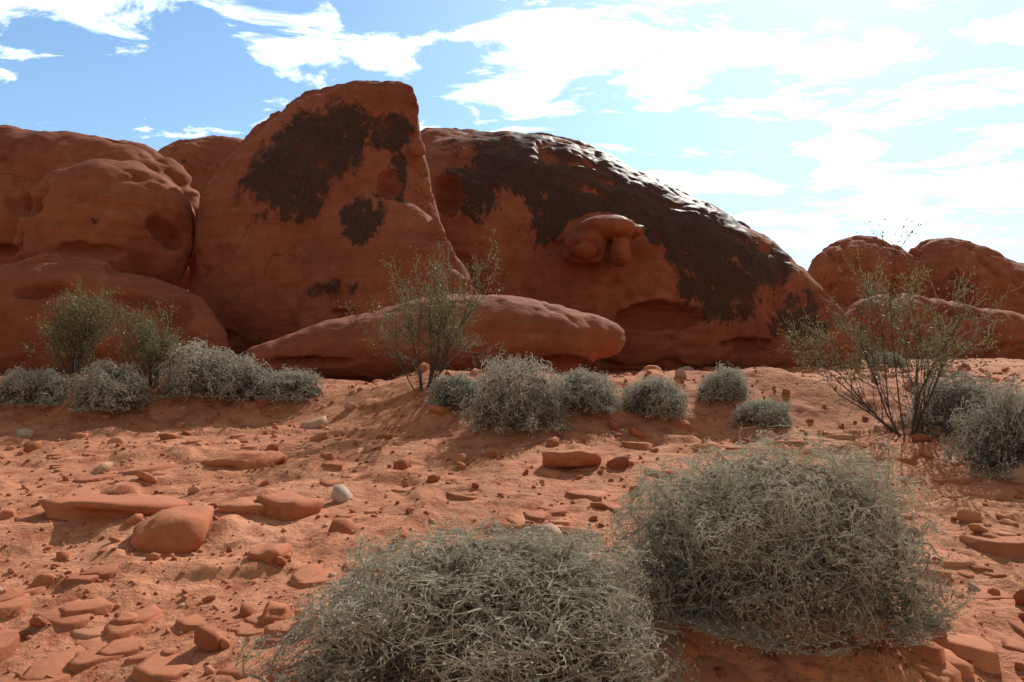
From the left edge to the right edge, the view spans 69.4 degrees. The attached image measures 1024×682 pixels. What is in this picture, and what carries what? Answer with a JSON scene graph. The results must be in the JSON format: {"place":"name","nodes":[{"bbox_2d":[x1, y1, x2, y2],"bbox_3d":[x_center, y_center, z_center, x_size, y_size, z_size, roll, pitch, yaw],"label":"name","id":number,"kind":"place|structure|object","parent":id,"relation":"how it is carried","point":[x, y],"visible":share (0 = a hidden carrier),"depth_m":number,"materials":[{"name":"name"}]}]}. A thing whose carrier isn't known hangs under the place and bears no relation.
{"place":"outdoors","nodes":[
{"label":"outdoors","id":0,"kind":"place"},
{"bbox_2d":[0,358,1023,681],"bbox_3d":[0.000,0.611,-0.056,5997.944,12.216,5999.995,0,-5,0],"label":"terrain","id":1,"kind":"structure","parent":0,"point":[202,576],"depth_m":5.61,"materials":[{"name":"orange sand"}]},
{"bbox_2d":[0,362,72,410],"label":"grey shrub","id":2,"kind":"object","parent":1,"relation":"on","point":[33,387],"visible":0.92,"depth_m":8.13,"materials":[{"name":"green plant"}]},
{"bbox_2d":[21,275,132,385],"bbox_3d":[-5.072,-0.119,8.671,0.929,1.352,0.917,-2,-5,23],"label":"creosote bush","id":3,"kind":"object","parent":1,"relation":"on","point":[85,330],"visible":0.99,"depth_m":8.57,"materials":[{"name":"green plant"}]},
{"bbox_2d":[63,357,156,414],"bbox_3d":[-4.579,0.519,8.410,1.043,0.659,1.040,-2,-5,17],"label":"grey shrub","id":4,"kind":"object","parent":1,"relation":"on","point":[105,389],"visible":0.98,"depth_m":8.20,"materials":[{"name":"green plant"}]},
{"bbox_2d":[0,125,242,376],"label":"rock formation","id":5,"kind":"object","parent":1,"relation":"on","point":[95,213],"visible":0.76,"depth_m":17.18,"materials":[{"name":"stone"}]},
{"bbox_2d":[107,295,214,394],"bbox_3d":[-4.246,0.060,9.134,1.048,1.238,1.262,-2,-6,25],"label":"creosote bush","id":6,"kind":"object","parent":1,"relation":"on","point":[149,336],"visible":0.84,"depth_m":8.85,"materials":[{"name":"green plant"}]},
{"bbox_2d":[152,335,247,400],"bbox_3d":[-3.715,0.331,8.938,1.205,0.828,1.164,0,-5,0],"label":"grey shrub","id":7,"kind":"object","parent":1,"relation":"on","point":[205,366],"visible":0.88,"depth_m":8.70,"materials":[{"name":"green plant"}]},
{"bbox_2d":[208,351,280,402],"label":"grey shrub","id":8,"kind":"object","parent":1,"relation":"on","point":[253,376],"visible":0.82,"depth_m":8.82,"materials":[{"name":"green plant"}]},
{"bbox_2d":[251,365,326,403],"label":"grey shrub","id":9,"kind":"object","parent":1,"relation":"on","point":[297,382],"visible":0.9,"depth_m":8.94,"materials":[{"name":"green plant"}]},
{"bbox_2d":[37,449,601,625],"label":"rocks","id":10,"kind":"object","parent":1,"relation":"on","point":[174,525],"visible":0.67,"depth_m":4.77,"materials":[{"name":"stone"}]},
{"bbox_2d":[189,80,477,362],"bbox_3d":[-4.429,-3.130,18.618,8.766,7.532,2.876,-1,-5,13],"label":"boulder","id":11,"kind":"object","parent":1,"relation":"on","point":[313,203],"visible":0.73,"depth_m":17.66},
{"bbox_2d":[334,228,508,390],"bbox_3d":[-1.012,-0.342,8.580,1.996,1.857,2.188,0,-5,0],"label":"creosote bush","id":12,"kind":"object","parent":1,"relation":"on","point":[440,326],"visible":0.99,"depth_m":8.35,"materials":[{"name":"green plant"}]},
{"bbox_2d":[243,294,625,382],"bbox_3d":[-1.335,0.005,12.848,6.616,1.651,2.589,0,-5,0],"label":"boulder","id":13,"kind":"object","parent":1,"relation":"on","point":[561,338],"visible":0.58,"depth_m":11.95,"materials":[{"name":"stone"}]},
{"bbox_2d":[423,368,483,409],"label":"grey shrub","id":14,"kind":"object","parent":1,"relation":"on","point":[452,390],"visible":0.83,"depth_m":7.74,"materials":[{"name":"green plant"}]},
{"bbox_2d":[220,511,705,681],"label":"shrub","id":15,"kind":"object","parent":1,"relation":"on","point":[497,577],"visible":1,"depth_m":2.27,"materials":[{"name":"green plant"}]},
{"bbox_2d":[0,418,1023,681],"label":"rocks","id":16,"kind":"object","parent":1,"relation":"on","point":[942,660],"visible":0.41,"depth_m":3.42,"materials":[{"name":"stone"}]},
{"bbox_2d":[0,362,1023,681],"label":"pebbles","id":17,"kind":"object","parent":1,"relation":"on","point":[208,640],"visible":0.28,"depth_m":5.31,"materials":[{"name":"orange stone"}]},
{"bbox_2d":[457,349,580,435],"bbox_3d":[0.066,0.499,7.356,1.107,0.893,1.177,-4,-7,41],"label":"grey shrub","id":18,"kind":"object","parent":1,"relation":"on","point":[530,406],"visible":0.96,"depth_m":7.20,"materials":[{"name":"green plant"}]},
{"bbox_2d":[545,364,623,414],"bbox_3d":[0.766,0.518,7.777,0.872,0.564,0.926,-3,-6,27],"label":"grey shrub","id":19,"kind":"object","parent":1,"relation":"on","point":[592,392],"visible":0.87,"depth_m":7.58,"materials":[{"name":"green plant"}]},
{"bbox_2d":[420,127,861,373],"bbox_3d":[2.403,-3.045,24.086,16.283,9.798,7.419,-2,-5,22],"label":"boulder","id":20,"kind":"object","parent":1,"relation":"on","point":[663,276],"visible":0.48,"depth_m":21.98,"materials":[{"name":"stone"}]},
{"bbox_2d":[619,370,695,420],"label":"grey shrub","id":21,"kind":"object","parent":1,"relation":"on","point":[653,396],"visible":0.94,"depth_m":7.63,"materials":[{"name":"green plant"}]},
{"bbox_2d":[692,361,756,402],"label":"grey shrub","id":22,"kind":"object","parent":1,"relation":"on","point":[724,382],"visible":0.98,"depth_m":7.96,"materials":[{"name":"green plant"}]},
{"bbox_2d":[728,396,795,429],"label":"grey shrub","id":23,"kind":"object","parent":1,"relation":"on","point":[767,412],"visible":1,"depth_m":7.38,"materials":[{"name":"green plant"}]},
{"bbox_2d":[589,421,986,662],"bbox_3d":[1.048,0.697,2.995,1.399,0.742,1.525,0,-5,0],"label":"shrub","id":24,"kind":"object","parent":1,"relation":"on","point":[764,532],"visible":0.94,"depth_m":2.65,"materials":[{"name":"green plant"}]},
{"bbox_2d":[864,352,907,367],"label":"grey shrub","id":25,"kind":"object","parent":1,"relation":"on","point":[888,361],"visible":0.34,"depth_m":22.22,"materials":[{"name":"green plant"}]},
{"bbox_2d":[768,218,1023,435],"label":"creosote bush","id":26,"kind":"object","parent":1,"relation":"on","point":[940,354],"visible":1,"depth_m":6.97,"materials":[{"name":"green plant"}]},
{"bbox_2d":[807,235,1023,359],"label":"rock formation","id":27,"kind":"object","parent":1,"relation":"on","point":[947,255],"visible":0.52,"depth_m":38.59,"materials":[{"name":"red stone"}]},
{"bbox_2d":[891,365,1023,439],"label":"grey shrub","id":28,"kind":"object","parent":1,"relation":"on","point":[946,400],"visible":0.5,"depth_m":6.92,"materials":[{"name":"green plant"}]},
{"bbox_2d":[933,365,1023,483],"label":"grey shrub","id":29,"kind":"object","parent":1,"relation":"on","point":[1007,430],"visible":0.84,"depth_m":5.78,"materials":[{"name":"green plant"}]},
{"bbox_2d":[0,0,1023,270],"label":"sky","id":30,"kind":"structure","parent":0,"point":[807,123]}
]}

